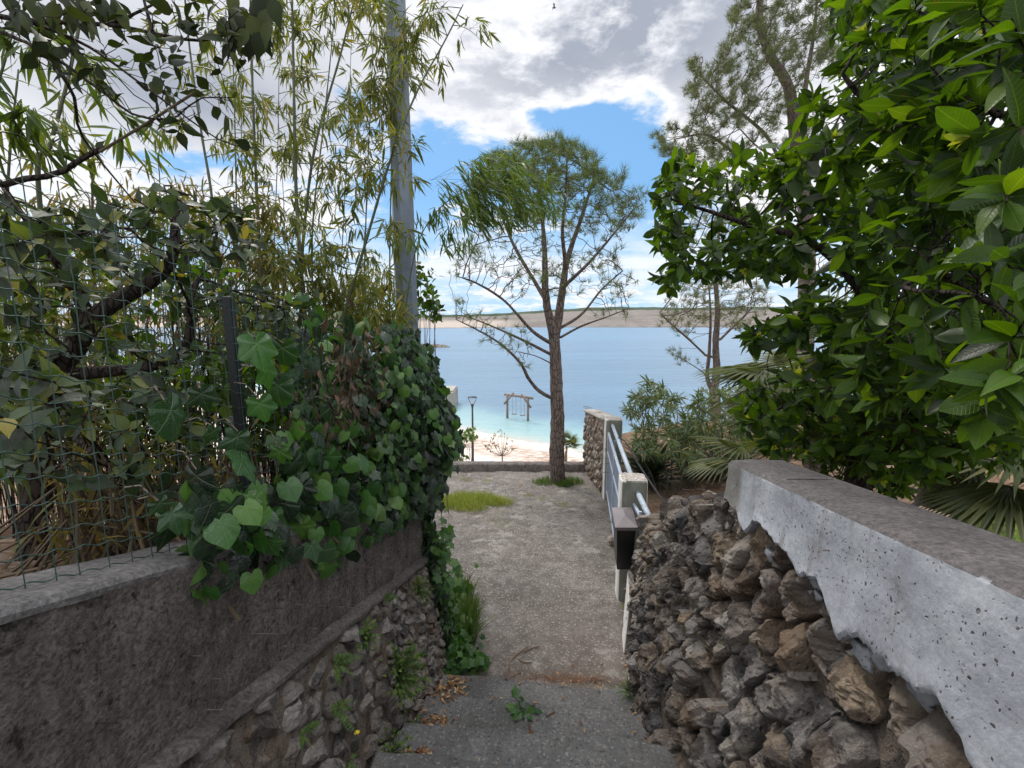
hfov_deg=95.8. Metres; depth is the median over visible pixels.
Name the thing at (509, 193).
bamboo
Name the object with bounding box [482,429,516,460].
bare shrub
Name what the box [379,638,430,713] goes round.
wall weed
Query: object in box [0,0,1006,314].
sky
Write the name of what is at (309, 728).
wall fern
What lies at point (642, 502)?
steel railing
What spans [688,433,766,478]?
flax plant
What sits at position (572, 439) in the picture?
young palm
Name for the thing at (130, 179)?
bamboo
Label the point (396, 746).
wall weed
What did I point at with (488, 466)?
terrace wall
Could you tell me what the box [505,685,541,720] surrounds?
broken sprig
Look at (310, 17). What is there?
bamboo
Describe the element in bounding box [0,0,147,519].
bamboo
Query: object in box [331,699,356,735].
wall fern
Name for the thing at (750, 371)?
fan palm
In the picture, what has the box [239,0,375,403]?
bamboo
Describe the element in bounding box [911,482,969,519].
fan palm
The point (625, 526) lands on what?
mailbox
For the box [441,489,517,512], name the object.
terrace grass
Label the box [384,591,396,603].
wall fern
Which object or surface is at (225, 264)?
bamboo scrub
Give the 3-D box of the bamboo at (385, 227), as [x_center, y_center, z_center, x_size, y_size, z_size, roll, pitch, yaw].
[-1.391,-0.009,4.291,1.056,4.163,1.204,8,11,44]
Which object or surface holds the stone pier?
in the sea
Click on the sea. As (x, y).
(603, 368)
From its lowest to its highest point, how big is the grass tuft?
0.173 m
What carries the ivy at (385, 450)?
attached to the plastered wall at (150, 661)
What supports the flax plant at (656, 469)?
on the ground at (654, 500)
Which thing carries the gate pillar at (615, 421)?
on the ground at (654, 500)
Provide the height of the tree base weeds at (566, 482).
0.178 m
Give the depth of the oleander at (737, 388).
6.97 m
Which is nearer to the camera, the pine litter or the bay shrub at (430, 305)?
the pine litter
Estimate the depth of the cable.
4.55 m
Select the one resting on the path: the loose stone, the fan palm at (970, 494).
the loose stone
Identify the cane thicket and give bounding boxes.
[0,408,338,621]
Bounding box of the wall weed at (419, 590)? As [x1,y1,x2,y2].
[411,575,434,604]
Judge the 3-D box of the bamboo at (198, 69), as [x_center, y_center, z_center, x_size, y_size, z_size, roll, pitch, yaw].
[-2.636,-0.798,4.831,1.326,5.632,1.071,0,8,0]
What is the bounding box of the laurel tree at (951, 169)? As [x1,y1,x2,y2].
[643,0,1023,500]
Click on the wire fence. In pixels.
(229, 311)
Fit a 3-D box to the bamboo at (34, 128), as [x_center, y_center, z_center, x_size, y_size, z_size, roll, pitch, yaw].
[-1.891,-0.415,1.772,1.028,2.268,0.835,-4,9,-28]
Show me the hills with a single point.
(643, 318)
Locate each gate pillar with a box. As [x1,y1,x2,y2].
[602,416,622,499]
[615,473,647,601]
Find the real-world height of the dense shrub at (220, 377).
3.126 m
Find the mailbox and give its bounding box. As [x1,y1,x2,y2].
[611,507,637,568]
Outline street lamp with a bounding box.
[468,396,476,460]
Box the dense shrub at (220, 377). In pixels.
[0,250,369,538]
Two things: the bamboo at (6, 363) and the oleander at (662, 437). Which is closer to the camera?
the bamboo at (6, 363)
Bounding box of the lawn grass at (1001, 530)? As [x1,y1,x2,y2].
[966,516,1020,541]
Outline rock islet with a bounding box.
[421,343,449,347]
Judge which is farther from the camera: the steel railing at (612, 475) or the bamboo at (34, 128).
the steel railing at (612, 475)
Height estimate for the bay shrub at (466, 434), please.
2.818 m
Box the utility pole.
[385,0,417,334]
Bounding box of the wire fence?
[0,145,370,589]
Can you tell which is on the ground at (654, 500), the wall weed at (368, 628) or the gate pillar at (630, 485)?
the gate pillar at (630, 485)
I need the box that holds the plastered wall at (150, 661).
[0,511,447,767]
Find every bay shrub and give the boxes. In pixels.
[416,261,448,516]
[454,427,478,460]
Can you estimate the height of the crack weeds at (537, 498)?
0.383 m
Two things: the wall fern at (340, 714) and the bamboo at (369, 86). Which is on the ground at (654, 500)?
the bamboo at (369, 86)
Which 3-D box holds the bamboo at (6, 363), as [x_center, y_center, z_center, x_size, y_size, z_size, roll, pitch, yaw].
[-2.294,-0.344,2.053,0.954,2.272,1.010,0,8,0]
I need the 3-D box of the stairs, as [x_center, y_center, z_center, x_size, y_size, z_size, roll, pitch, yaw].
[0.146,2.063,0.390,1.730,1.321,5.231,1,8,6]
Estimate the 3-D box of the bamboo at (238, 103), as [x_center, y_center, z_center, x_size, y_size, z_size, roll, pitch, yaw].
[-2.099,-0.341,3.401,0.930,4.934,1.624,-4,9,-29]
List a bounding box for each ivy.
[124,284,464,650]
[429,517,491,675]
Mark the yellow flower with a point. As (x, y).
(349, 763)
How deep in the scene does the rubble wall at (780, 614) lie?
1.21 m
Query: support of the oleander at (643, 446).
on the ground at (654, 500)
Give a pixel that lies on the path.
(545, 570)
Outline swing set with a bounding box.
[503,393,532,420]
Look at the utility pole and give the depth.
4.70 m
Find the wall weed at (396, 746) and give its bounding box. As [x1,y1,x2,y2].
[378,727,415,753]
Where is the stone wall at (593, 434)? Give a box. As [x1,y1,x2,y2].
[582,406,616,493]
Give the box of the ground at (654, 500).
[0,421,1023,579]
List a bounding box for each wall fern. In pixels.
[299,720,320,750]
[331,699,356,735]
[333,652,362,687]
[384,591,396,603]
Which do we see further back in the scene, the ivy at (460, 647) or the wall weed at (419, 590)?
the ivy at (460, 647)
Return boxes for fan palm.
[683,369,888,483]
[694,286,930,471]
[900,425,1023,542]
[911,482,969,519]
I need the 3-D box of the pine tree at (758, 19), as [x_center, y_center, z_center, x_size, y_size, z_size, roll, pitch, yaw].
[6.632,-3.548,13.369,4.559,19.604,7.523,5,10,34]
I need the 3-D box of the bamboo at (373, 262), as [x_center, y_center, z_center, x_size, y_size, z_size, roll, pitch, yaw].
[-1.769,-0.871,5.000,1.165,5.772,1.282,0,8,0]
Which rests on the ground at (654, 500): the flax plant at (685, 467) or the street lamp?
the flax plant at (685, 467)
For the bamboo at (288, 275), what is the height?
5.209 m
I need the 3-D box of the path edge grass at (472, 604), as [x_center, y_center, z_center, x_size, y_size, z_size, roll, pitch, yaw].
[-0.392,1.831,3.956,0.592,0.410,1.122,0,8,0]
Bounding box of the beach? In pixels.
[57,378,583,462]
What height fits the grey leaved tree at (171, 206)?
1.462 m
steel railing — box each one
[606,424,632,539]
[633,491,650,548]
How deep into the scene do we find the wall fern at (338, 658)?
1.76 m
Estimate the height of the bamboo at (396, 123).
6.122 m
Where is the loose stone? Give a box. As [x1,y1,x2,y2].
[607,535,613,543]
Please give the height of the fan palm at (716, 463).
1.060 m
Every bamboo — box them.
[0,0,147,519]
[0,26,175,501]
[0,69,138,506]
[3,132,131,469]
[86,155,200,483]
[122,0,278,339]
[140,0,349,482]
[167,28,312,479]
[219,63,318,481]
[220,0,422,476]
[222,22,334,456]
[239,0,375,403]
[249,111,342,328]
[271,0,389,381]
[285,0,500,357]
[287,31,387,325]
[296,153,421,394]
[331,0,414,352]
[342,0,443,309]
[386,145,577,319]
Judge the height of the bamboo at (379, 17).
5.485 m
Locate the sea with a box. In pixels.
[7,327,826,453]
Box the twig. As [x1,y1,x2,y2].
[505,646,527,678]
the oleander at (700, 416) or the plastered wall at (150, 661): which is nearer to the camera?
the plastered wall at (150, 661)
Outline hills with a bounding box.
[7,309,982,328]
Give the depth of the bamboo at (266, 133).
4.46 m
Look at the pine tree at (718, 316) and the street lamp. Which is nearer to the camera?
the pine tree at (718, 316)
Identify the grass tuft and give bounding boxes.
[612,674,635,706]
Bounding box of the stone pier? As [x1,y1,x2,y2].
[305,386,457,405]
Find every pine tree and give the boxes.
[448,128,651,483]
[646,0,840,370]
[655,181,777,420]
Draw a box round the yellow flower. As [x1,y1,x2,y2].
[345,730,359,767]
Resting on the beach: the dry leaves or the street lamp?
the street lamp
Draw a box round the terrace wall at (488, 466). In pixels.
[179,460,585,472]
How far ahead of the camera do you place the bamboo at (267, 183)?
5.20 m
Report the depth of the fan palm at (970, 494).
3.28 m
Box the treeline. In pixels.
[57,307,792,316]
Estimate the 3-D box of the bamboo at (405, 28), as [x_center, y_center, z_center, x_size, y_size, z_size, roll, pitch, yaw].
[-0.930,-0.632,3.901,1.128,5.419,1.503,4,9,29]
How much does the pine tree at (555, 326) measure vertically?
7.109 m
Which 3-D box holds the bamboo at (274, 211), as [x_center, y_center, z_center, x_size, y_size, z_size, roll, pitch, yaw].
[-1.864,-0.149,3.563,0.942,4.530,0.728,0,8,0]
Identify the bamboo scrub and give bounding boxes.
[0,165,299,525]
[243,240,421,405]
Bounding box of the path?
[428,470,629,689]
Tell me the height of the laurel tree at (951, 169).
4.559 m
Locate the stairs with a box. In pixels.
[371,674,679,767]
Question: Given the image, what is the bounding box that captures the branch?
[98,91,194,152]
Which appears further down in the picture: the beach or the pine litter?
the pine litter
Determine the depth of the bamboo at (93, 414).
2.56 m
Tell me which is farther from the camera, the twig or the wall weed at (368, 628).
the twig
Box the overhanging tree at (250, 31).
[0,0,282,221]
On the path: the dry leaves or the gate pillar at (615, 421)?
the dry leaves
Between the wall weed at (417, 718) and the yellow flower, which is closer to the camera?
the yellow flower
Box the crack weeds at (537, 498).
[460,477,623,607]
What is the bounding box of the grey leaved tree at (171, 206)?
[0,179,333,560]
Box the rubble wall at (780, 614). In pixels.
[621,459,1023,767]
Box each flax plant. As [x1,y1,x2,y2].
[595,430,709,489]
[662,438,706,478]
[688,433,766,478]
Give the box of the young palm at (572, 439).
[564,428,583,461]
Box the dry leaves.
[401,650,646,763]
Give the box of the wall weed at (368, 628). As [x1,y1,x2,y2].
[356,617,381,652]
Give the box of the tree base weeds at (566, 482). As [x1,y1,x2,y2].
[532,475,582,487]
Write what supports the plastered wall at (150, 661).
on the ground at (654, 500)
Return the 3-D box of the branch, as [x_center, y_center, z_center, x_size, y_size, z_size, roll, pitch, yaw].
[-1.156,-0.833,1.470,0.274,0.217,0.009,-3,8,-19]
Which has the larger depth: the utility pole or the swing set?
the swing set
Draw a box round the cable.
[618,437,664,501]
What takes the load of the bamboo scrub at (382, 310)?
on the ground at (654, 500)
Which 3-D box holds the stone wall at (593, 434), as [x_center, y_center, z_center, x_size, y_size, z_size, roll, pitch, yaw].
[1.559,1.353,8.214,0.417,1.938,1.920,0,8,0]
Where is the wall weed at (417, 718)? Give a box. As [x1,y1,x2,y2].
[408,715,427,724]
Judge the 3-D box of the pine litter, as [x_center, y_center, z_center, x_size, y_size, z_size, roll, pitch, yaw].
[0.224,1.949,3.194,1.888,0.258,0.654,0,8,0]
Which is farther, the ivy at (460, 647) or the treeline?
the treeline
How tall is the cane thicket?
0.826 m
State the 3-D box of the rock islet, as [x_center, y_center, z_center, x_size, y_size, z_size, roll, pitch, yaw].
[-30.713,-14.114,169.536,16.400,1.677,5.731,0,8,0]
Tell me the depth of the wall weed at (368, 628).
2.00 m
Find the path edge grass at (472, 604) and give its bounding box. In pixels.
[450,568,494,645]
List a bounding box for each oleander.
[618,374,699,496]
[658,417,720,477]
[675,382,755,490]
[719,358,774,458]
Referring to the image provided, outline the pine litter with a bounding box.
[439,652,627,690]
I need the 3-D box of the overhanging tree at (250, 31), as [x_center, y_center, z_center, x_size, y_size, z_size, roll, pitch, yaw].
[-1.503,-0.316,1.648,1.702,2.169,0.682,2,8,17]

